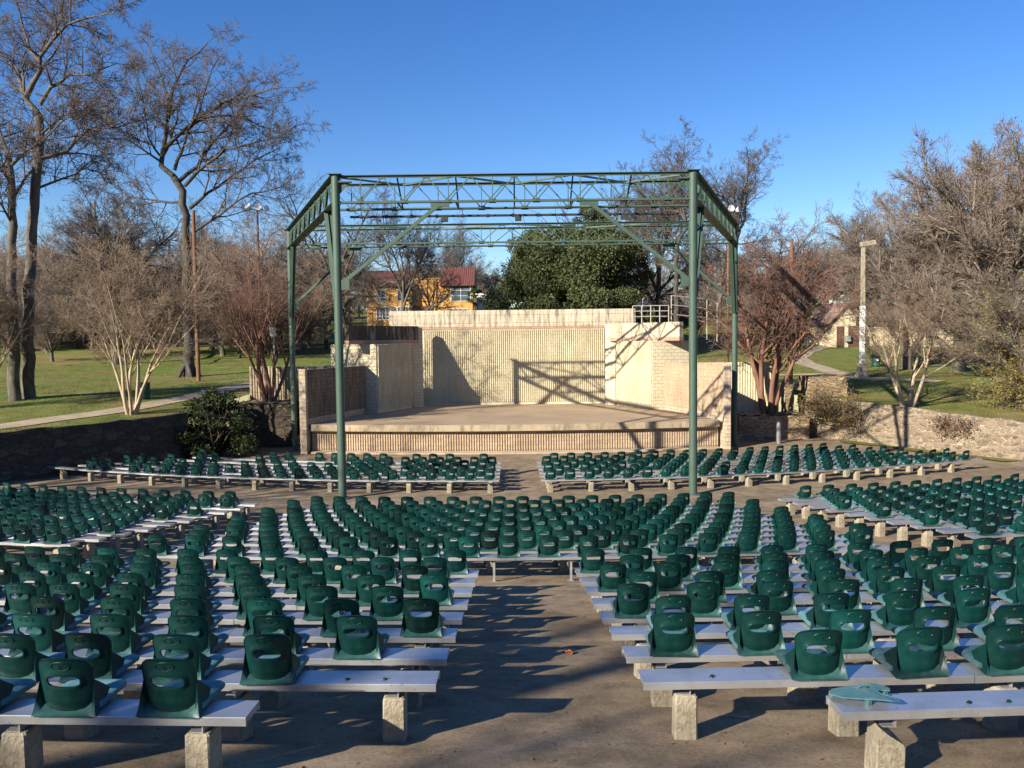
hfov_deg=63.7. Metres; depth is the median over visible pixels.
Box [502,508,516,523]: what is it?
stadium seat
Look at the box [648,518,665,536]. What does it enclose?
stadium seat
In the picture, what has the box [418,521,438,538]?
stadium seat
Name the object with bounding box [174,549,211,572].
stadium seat
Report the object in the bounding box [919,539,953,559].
stadium seat
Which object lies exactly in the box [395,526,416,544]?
stadium seat
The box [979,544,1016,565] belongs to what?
stadium seat
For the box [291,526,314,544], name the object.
stadium seat
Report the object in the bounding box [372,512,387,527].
stadium seat
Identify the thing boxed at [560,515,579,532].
stadium seat
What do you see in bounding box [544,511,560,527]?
stadium seat
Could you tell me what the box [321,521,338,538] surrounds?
stadium seat
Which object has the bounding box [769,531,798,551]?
stadium seat
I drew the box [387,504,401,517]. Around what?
stadium seat
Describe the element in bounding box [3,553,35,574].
stadium seat
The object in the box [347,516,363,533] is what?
stadium seat
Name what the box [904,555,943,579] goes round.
stadium seat
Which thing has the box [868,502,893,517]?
stadium seat
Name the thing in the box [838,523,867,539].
stadium seat
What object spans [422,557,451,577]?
stadium seat
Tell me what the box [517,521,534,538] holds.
stadium seat
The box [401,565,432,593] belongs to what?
stadium seat
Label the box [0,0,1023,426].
sky
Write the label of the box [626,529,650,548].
stadium seat
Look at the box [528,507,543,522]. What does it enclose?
stadium seat
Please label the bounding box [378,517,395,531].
stadium seat
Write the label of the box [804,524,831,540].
stadium seat
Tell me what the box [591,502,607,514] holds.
stadium seat
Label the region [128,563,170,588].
stadium seat
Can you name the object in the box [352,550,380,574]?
stadium seat
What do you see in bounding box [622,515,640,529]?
stadium seat
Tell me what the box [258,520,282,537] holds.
stadium seat
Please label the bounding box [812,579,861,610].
stadium seat
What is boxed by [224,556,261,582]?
stadium seat
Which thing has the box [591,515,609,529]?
stadium seat
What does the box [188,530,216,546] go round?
stadium seat
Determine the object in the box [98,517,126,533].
stadium seat
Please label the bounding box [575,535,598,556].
stadium seat
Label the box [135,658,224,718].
stadium seat
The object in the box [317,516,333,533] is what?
stadium seat
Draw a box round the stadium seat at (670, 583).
[650,562,684,590]
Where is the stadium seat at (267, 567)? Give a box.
[260,549,289,573]
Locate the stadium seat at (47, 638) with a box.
[8,613,79,656]
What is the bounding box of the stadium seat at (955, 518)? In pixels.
[942,507,968,524]
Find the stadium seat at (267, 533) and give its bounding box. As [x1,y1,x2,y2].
[258,530,285,550]
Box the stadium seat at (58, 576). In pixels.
[34,562,72,585]
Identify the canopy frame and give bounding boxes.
[285,169,739,498]
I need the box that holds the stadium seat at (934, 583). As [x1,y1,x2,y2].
[923,565,962,595]
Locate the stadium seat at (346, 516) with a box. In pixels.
[343,512,358,528]
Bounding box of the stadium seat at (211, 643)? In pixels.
[164,615,228,657]
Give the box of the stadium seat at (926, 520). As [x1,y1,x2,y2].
[913,509,941,526]
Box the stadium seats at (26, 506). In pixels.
[0,443,1023,528]
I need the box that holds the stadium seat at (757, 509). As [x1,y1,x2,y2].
[740,507,762,522]
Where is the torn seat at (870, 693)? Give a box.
[829,682,899,705]
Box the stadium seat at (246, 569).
[232,565,271,592]
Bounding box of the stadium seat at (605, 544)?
[589,529,612,549]
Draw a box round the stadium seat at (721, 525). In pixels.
[709,522,727,540]
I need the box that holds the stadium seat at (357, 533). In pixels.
[353,521,370,539]
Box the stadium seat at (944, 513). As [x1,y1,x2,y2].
[932,503,956,518]
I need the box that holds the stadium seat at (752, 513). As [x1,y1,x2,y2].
[738,511,762,527]
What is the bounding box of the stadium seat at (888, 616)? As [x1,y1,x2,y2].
[867,590,925,629]
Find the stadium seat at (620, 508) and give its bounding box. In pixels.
[609,506,625,519]
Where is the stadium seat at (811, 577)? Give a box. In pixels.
[801,559,840,583]
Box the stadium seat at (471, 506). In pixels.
[465,504,479,518]
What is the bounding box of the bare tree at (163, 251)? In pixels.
[126,216,227,272]
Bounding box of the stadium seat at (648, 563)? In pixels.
[626,548,654,571]
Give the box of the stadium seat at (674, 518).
[661,509,676,525]
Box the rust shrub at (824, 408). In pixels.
[779,382,874,440]
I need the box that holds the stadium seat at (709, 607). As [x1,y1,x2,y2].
[681,581,721,616]
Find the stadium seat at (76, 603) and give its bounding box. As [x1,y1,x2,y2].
[46,583,99,614]
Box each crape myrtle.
[0,240,80,366]
[38,209,246,414]
[165,206,360,402]
[665,207,866,416]
[824,275,1005,406]
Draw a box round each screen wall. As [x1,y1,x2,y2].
[249,366,333,399]
[704,362,778,416]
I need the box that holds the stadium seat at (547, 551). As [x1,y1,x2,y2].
[536,535,560,556]
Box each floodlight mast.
[245,203,269,366]
[727,205,740,361]
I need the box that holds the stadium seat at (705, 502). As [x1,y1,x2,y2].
[696,500,710,514]
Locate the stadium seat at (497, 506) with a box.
[490,504,505,518]
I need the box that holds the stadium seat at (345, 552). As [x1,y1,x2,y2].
[337,537,364,557]
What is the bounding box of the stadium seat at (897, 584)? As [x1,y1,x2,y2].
[873,577,924,608]
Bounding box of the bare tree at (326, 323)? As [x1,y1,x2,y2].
[295,265,367,348]
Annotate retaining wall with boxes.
[0,412,187,481]
[806,396,1023,459]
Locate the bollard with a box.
[776,422,780,443]
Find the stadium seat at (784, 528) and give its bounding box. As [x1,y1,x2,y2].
[769,525,797,544]
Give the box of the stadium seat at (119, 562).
[96,547,132,567]
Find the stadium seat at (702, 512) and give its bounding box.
[690,509,706,524]
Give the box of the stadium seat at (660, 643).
[644,612,698,656]
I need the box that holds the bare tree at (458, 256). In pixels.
[416,210,494,290]
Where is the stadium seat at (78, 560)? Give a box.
[57,546,90,566]
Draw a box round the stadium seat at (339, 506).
[336,504,350,518]
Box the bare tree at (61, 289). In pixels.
[35,252,90,346]
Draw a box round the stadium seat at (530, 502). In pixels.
[526,500,540,513]
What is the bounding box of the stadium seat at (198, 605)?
[167,598,222,633]
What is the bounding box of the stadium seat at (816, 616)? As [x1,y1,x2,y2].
[797,592,853,628]
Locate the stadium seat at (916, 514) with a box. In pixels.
[905,504,930,519]
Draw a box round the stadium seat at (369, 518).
[365,508,380,523]
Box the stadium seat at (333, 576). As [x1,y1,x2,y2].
[322,557,353,583]
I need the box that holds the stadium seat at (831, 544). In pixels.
[806,530,836,550]
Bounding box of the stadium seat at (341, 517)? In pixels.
[338,508,353,523]
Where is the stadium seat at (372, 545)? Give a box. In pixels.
[367,531,392,550]
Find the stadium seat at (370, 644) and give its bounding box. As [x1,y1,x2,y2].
[333,615,389,659]
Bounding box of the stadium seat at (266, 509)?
[261,507,281,519]
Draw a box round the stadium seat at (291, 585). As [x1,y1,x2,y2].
[284,565,318,593]
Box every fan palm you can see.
[407,288,417,310]
[465,288,485,309]
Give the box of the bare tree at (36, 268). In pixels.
[0,235,92,341]
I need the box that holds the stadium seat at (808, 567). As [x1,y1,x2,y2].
[799,550,833,572]
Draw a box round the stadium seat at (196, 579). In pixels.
[174,574,219,599]
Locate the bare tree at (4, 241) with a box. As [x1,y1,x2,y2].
[0,218,25,259]
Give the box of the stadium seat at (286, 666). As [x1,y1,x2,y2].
[239,634,308,685]
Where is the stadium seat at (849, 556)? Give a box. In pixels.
[836,542,870,564]
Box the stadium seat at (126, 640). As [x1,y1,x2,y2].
[85,613,154,656]
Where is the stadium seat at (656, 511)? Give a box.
[645,502,659,516]
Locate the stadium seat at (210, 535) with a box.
[193,524,219,540]
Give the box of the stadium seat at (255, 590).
[236,585,284,619]
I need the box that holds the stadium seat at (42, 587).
[16,571,57,598]
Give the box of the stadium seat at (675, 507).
[666,505,680,520]
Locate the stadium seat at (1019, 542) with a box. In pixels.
[1002,536,1023,559]
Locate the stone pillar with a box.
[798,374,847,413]
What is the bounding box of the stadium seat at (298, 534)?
[294,531,320,550]
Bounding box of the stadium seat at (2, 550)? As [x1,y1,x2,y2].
[0,546,16,563]
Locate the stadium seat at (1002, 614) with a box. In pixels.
[967,604,1023,648]
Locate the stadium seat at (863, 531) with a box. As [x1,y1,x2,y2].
[843,528,875,548]
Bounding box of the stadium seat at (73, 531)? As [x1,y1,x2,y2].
[59,520,86,538]
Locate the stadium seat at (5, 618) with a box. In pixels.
[0,612,20,629]
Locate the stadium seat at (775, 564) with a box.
[752,560,789,582]
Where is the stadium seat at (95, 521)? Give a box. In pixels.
[84,511,108,526]
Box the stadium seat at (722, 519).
[713,517,730,534]
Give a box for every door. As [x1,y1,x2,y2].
[837,326,843,346]
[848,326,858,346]
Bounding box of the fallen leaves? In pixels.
[46,505,1022,767]
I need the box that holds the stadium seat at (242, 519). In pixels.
[230,515,253,529]
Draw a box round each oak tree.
[0,0,169,398]
[0,86,116,400]
[66,18,332,377]
[611,114,736,340]
[665,124,789,339]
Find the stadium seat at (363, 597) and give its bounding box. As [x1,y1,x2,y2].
[355,574,390,605]
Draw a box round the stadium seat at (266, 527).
[257,525,283,543]
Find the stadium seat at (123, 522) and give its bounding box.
[110,512,135,527]
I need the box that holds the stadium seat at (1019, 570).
[1004,553,1023,577]
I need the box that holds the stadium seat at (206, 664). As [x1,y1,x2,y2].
[152,634,223,684]
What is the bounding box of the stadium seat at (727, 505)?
[713,503,734,518]
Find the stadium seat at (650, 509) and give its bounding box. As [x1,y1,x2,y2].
[639,506,653,520]
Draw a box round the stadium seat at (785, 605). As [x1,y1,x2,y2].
[755,580,796,614]
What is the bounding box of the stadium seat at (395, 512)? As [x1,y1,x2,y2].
[393,508,408,521]
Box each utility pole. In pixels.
[192,210,200,380]
[789,241,792,383]
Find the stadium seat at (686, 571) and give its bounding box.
[661,554,692,580]
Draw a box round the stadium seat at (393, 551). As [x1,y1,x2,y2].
[377,537,402,557]
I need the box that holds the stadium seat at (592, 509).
[582,507,599,521]
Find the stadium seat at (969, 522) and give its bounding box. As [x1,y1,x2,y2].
[956,511,984,529]
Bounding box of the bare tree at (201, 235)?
[163,209,256,273]
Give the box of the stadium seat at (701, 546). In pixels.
[692,533,718,554]
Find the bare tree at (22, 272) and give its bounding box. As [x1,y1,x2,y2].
[0,257,48,332]
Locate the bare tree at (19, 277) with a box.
[16,253,96,344]
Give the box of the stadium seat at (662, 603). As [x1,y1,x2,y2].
[646,595,695,633]
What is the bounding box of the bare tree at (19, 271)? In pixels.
[4,265,34,328]
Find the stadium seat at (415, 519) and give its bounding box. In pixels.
[409,517,427,530]
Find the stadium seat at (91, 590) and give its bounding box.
[64,572,108,599]
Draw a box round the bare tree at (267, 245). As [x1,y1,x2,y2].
[173,205,326,341]
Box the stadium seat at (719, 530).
[698,527,723,546]
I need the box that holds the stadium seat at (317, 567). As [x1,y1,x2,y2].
[305,550,335,573]
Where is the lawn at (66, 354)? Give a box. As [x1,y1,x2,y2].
[0,303,1023,434]
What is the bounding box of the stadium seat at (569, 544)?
[553,530,575,550]
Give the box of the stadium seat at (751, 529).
[733,526,761,545]
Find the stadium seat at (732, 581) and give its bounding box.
[708,561,742,589]
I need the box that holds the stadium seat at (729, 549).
[709,546,742,569]
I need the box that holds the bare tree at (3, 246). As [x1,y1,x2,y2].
[0,216,38,332]
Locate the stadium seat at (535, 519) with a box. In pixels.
[530,516,548,532]
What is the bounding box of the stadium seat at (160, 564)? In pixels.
[135,548,170,568]
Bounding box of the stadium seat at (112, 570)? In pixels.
[89,555,128,576]
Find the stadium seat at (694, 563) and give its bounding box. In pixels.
[675,546,699,570]
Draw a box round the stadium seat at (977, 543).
[960,537,993,557]
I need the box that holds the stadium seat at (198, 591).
[174,584,221,614]
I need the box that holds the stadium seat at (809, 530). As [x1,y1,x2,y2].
[801,519,826,535]
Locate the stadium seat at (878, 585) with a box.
[860,567,905,594]
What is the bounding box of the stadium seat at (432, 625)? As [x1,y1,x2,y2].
[400,598,445,636]
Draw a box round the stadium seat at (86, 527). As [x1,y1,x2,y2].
[72,516,98,532]
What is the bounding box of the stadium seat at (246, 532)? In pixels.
[228,520,252,535]
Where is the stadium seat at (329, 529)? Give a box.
[325,526,343,544]
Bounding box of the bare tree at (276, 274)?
[225,239,315,343]
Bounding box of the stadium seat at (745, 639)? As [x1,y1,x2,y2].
[725,610,785,655]
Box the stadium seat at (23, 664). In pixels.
[0,633,64,682]
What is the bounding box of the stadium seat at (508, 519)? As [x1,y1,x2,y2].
[501,516,516,533]
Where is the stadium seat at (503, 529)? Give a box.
[499,526,517,544]
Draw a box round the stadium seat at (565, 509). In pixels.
[555,507,572,522]
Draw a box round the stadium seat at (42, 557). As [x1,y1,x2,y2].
[24,546,57,565]
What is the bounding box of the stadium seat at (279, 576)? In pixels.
[273,557,301,583]
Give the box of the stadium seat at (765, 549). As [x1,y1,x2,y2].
[752,545,783,565]
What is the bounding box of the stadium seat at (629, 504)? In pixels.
[618,502,633,514]
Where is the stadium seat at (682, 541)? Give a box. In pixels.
[663,528,686,546]
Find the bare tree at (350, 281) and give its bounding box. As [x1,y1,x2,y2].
[304,241,381,325]
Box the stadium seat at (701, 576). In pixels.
[686,571,727,601]
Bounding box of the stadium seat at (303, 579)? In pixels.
[295,574,330,605]
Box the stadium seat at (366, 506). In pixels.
[362,504,375,518]
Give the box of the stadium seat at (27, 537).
[12,524,43,543]
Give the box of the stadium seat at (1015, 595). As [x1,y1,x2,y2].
[991,575,1023,603]
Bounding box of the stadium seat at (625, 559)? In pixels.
[615,555,644,581]
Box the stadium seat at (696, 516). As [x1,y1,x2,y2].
[685,513,702,529]
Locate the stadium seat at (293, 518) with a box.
[287,516,310,532]
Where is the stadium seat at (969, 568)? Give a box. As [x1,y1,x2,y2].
[954,553,992,575]
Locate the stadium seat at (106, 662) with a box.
[58,633,139,683]
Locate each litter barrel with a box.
[140,382,149,398]
[870,354,879,366]
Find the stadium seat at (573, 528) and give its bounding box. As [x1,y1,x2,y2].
[568,525,588,543]
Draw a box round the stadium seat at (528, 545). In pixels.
[518,530,537,550]
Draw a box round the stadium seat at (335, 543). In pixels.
[330,531,353,550]
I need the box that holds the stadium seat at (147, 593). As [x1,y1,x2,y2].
[115,572,161,600]
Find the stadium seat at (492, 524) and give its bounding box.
[484,521,500,538]
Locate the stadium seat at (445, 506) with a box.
[438,504,455,518]
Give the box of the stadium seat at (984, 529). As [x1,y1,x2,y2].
[968,516,1000,535]
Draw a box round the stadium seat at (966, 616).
[951,588,993,627]
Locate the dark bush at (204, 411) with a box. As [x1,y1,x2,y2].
[171,386,261,461]
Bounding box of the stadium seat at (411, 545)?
[404,531,428,549]
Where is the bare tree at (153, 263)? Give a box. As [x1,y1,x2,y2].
[111,234,199,342]
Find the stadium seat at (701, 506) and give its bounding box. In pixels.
[692,504,707,519]
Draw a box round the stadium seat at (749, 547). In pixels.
[731,532,759,552]
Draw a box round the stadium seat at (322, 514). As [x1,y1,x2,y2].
[315,512,330,528]
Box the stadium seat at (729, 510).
[712,508,734,523]
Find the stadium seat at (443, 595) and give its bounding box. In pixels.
[419,574,454,605]
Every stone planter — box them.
[228,399,299,447]
[731,411,809,439]
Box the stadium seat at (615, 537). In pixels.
[601,524,623,543]
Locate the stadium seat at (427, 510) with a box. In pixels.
[419,508,437,522]
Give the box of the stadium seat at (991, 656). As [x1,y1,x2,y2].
[953,624,1023,675]
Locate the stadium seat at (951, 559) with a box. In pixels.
[941,546,974,567]
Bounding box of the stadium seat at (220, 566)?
[214,549,237,573]
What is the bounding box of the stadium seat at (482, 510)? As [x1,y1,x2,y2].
[475,508,488,523]
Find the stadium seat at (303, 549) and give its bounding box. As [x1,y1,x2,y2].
[298,536,326,557]
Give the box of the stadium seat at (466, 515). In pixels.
[458,512,475,528]
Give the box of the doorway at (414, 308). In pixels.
[413,306,426,310]
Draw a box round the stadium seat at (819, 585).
[802,568,846,595]
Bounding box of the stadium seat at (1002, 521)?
[987,510,1014,527]
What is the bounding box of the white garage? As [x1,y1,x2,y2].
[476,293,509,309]
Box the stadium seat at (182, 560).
[175,556,214,581]
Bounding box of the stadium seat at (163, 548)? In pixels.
[147,534,177,555]
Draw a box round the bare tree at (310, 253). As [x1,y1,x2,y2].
[282,232,342,285]
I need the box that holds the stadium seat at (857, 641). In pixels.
[810,609,874,653]
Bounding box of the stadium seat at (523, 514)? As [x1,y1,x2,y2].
[517,512,531,528]
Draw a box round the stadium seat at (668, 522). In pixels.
[655,514,671,530]
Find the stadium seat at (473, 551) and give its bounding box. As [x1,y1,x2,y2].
[456,536,480,557]
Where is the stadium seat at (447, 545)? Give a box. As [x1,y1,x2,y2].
[442,531,463,551]
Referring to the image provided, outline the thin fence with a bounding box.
[362,307,388,325]
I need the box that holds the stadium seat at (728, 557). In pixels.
[706,553,742,578]
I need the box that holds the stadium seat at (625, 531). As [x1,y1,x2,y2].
[612,519,632,534]
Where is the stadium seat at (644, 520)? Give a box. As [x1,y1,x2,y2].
[631,510,647,524]
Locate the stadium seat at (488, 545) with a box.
[479,531,498,550]
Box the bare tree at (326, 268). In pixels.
[232,150,395,343]
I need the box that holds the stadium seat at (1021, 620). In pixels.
[999,602,1023,622]
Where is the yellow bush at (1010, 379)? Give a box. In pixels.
[963,344,1023,413]
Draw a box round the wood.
[40,239,1018,301]
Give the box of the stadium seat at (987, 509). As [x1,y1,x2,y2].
[973,506,997,520]
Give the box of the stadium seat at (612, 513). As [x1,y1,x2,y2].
[601,511,618,524]
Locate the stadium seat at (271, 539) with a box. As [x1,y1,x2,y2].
[259,536,288,557]
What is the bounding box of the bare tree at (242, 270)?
[210,241,269,343]
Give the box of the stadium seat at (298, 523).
[289,521,313,538]
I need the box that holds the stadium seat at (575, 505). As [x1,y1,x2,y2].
[566,503,581,517]
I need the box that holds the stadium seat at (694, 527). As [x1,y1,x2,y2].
[680,518,698,535]
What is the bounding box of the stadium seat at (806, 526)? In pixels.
[799,514,823,529]
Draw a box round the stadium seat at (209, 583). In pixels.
[179,564,219,588]
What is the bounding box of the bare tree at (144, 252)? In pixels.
[91,235,162,318]
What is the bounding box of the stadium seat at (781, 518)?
[769,515,791,530]
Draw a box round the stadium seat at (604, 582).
[596,563,627,591]
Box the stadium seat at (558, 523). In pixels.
[550,520,567,538]
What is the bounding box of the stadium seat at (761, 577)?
[745,570,786,596]
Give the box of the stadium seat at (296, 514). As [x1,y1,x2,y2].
[287,512,308,527]
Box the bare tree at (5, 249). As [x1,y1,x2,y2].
[0,233,52,297]
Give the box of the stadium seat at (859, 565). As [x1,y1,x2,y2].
[846,549,883,571]
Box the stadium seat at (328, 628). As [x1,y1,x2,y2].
[320,599,363,636]
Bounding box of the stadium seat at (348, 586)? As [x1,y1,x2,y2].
[339,565,373,593]
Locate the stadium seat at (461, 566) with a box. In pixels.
[443,549,469,573]
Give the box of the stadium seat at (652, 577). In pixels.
[624,572,659,602]
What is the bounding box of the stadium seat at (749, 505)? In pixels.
[739,503,759,516]
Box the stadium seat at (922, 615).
[891,606,959,650]
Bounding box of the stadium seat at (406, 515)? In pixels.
[401,512,418,526]
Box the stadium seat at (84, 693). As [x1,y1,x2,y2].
[31,658,126,717]
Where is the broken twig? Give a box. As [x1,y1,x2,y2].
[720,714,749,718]
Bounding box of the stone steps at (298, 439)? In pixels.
[297,430,299,447]
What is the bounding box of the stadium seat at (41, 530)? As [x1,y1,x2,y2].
[30,520,55,535]
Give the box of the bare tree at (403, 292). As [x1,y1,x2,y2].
[342,186,466,325]
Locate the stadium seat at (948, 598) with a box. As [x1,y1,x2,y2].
[932,575,984,606]
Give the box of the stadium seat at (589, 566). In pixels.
[579,548,604,572]
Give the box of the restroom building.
[805,303,952,346]
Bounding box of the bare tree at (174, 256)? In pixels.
[157,235,198,278]
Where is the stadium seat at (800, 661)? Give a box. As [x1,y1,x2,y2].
[774,629,847,680]
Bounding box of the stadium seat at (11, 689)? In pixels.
[0,679,35,710]
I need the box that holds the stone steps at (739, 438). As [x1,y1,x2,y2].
[731,418,741,441]
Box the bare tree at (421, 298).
[391,230,460,310]
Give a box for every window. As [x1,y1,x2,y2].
[376,290,385,301]
[376,308,383,319]
[382,308,388,319]
[451,285,470,300]
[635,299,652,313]
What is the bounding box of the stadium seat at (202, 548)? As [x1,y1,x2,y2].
[184,535,213,556]
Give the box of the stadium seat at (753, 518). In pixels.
[738,516,762,533]
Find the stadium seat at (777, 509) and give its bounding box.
[767,506,788,520]
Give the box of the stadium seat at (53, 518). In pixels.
[43,515,69,528]
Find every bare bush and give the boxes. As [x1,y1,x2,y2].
[0,278,68,349]
[0,281,21,349]
[0,281,56,345]
[17,289,80,361]
[38,268,106,348]
[41,281,88,348]
[69,274,119,350]
[70,262,182,358]
[107,265,172,347]
[169,310,206,341]
[175,259,272,355]
[180,261,257,349]
[206,286,279,357]
[244,297,284,350]
[264,288,287,346]
[270,273,344,353]
[279,297,327,347]
[351,289,365,318]
[353,290,366,305]
[477,283,497,296]
[638,295,680,321]
[653,291,708,329]
[663,287,721,334]
[707,292,726,313]
[711,265,762,324]
[739,287,764,332]
[752,279,799,334]
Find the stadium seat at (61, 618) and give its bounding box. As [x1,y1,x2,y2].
[25,596,88,633]
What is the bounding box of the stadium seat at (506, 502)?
[503,500,516,514]
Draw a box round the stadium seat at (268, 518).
[258,516,281,532]
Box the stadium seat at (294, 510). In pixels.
[286,508,306,522]
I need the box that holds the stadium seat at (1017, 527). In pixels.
[1001,515,1023,533]
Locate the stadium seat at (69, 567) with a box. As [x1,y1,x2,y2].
[47,554,86,575]
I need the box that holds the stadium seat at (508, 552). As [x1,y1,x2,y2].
[497,536,519,557]
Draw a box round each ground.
[0,426,1023,767]
[6,335,332,348]
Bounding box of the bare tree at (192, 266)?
[169,248,208,335]
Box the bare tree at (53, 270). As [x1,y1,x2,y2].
[16,200,131,344]
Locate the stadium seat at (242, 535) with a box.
[226,525,250,543]
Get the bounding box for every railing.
[632,305,668,322]
[671,295,717,340]
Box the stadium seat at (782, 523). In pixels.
[768,520,793,535]
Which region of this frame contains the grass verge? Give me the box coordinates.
[841,441,1021,460]
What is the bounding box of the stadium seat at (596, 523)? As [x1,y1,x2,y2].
[580,520,600,537]
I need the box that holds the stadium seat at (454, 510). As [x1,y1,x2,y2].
[447,508,464,523]
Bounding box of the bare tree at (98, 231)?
[41,173,232,364]
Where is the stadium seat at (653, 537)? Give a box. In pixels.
[637,523,658,542]
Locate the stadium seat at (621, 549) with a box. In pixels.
[615,534,638,555]
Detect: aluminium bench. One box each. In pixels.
[0,539,78,554]
[0,564,478,598]
[0,573,475,611]
[0,594,468,627]
[0,609,463,647]
[0,625,457,670]
[0,647,449,708]
[0,698,259,767]
[4,531,131,553]
[8,536,106,558]
[13,584,472,625]
[31,670,439,742]
[37,514,194,538]
[40,527,154,548]
[47,466,499,492]
[53,512,212,531]
[64,508,228,528]
[74,504,244,523]
[77,522,175,543]
[78,464,499,488]
[83,497,258,519]
[112,462,499,484]
[148,461,500,478]
[157,545,889,581]
[171,458,500,472]
[172,540,847,573]
[192,456,500,471]
[212,534,843,566]
[216,530,804,541]
[225,525,803,535]
[249,520,772,536]
[257,516,769,527]
[278,512,740,520]
[283,508,742,526]
[303,504,716,511]
[537,450,832,470]
[538,452,862,474]
[538,456,884,477]
[539,455,913,484]
[540,458,941,487]
[541,458,982,492]
[575,556,1016,597]
[579,566,1007,611]
[585,575,1009,624]
[591,587,1004,625]
[599,601,1009,656]
[609,617,1023,678]
[622,638,985,706]
[638,662,1023,739]
[778,492,955,514]
[793,495,1018,518]
[809,496,1000,520]
[826,497,1023,527]
[826,689,1023,767]
[844,502,1022,530]
[864,512,1016,536]
[886,513,1020,540]
[910,522,989,546]
[936,527,1017,550]
[964,531,1023,548]
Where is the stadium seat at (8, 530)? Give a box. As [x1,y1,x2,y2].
[0,518,24,533]
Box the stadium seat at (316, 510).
[312,508,332,523]
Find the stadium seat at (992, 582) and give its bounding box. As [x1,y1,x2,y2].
[976,562,1015,593]
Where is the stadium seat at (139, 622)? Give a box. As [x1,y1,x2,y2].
[98,597,156,634]
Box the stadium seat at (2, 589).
[0,585,5,594]
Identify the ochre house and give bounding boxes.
[363,267,476,325]
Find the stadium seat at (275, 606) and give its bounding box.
[242,598,295,636]
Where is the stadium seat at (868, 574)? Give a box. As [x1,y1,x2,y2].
[852,557,893,581]
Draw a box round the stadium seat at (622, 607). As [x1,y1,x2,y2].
[610,583,651,617]
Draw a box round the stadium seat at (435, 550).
[418,536,441,557]
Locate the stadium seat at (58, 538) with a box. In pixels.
[42,525,74,544]
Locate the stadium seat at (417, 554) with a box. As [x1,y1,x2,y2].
[398,550,422,574]
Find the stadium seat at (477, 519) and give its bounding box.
[470,517,485,533]
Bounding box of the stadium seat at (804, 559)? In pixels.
[795,543,827,564]
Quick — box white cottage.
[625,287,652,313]
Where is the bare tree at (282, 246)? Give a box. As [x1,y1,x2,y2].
[182,201,330,296]
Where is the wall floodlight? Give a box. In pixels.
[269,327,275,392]
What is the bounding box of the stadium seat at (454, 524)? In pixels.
[451,521,470,539]
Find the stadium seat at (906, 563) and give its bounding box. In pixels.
[892,547,930,569]
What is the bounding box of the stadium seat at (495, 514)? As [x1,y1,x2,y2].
[487,512,502,528]
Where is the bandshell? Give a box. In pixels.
[299,308,730,454]
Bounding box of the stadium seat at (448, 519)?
[439,517,457,533]
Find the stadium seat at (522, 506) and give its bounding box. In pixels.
[516,504,529,518]
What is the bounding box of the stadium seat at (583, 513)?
[573,511,590,527]
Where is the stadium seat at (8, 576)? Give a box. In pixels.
[0,561,24,584]
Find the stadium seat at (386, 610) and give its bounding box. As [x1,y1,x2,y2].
[369,585,404,619]
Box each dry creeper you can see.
[928,412,958,437]
[941,413,979,441]
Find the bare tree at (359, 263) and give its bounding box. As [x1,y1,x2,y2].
[305,231,388,324]
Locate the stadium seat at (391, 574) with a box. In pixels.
[370,557,401,583]
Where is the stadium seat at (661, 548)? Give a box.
[653,534,678,555]
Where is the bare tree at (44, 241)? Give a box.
[1,211,91,339]
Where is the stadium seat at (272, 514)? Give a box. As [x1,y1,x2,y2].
[261,512,282,524]
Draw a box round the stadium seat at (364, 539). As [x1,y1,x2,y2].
[359,526,379,544]
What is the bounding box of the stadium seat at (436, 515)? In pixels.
[429,512,447,528]
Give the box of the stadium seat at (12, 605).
[3,583,47,613]
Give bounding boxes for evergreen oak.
[480,217,658,322]
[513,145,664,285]
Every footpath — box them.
[0,382,249,428]
[779,373,835,375]
[787,345,944,381]
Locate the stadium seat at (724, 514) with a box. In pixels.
[715,512,732,528]
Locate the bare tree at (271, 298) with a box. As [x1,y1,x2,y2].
[233,274,307,354]
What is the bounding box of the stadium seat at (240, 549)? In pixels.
[222,536,250,556]
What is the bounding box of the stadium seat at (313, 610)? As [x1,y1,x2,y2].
[302,585,342,620]
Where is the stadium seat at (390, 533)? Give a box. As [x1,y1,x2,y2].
[386,521,406,536]
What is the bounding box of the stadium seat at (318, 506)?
[311,504,331,518]
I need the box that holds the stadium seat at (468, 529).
[464,526,482,544]
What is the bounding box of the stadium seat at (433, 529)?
[428,526,450,544]
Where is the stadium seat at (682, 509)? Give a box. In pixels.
[670,501,685,515]
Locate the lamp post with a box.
[855,240,876,376]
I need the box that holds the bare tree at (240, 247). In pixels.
[215,231,264,273]
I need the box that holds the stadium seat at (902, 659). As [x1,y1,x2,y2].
[869,626,949,678]
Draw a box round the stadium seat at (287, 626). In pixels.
[253,615,309,657]
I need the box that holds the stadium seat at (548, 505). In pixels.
[542,503,556,518]
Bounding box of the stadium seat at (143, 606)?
[107,584,158,614]
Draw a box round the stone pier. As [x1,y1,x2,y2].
[781,384,793,411]
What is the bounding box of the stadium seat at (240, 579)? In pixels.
[232,574,275,605]
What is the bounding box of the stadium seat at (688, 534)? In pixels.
[674,523,693,541]
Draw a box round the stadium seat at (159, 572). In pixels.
[132,555,170,577]
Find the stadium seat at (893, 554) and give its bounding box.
[883,540,912,561]
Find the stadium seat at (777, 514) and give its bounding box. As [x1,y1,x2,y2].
[767,511,789,525]
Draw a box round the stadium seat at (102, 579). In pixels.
[79,562,116,586]
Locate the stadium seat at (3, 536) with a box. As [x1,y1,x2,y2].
[0,531,13,541]
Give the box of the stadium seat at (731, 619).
[720,594,772,630]
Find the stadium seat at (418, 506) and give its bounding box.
[413,504,429,516]
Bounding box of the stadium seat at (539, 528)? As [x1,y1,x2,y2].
[535,525,552,544]
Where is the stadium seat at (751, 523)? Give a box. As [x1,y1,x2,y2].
[736,521,761,539]
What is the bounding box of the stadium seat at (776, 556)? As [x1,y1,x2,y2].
[754,552,790,577]

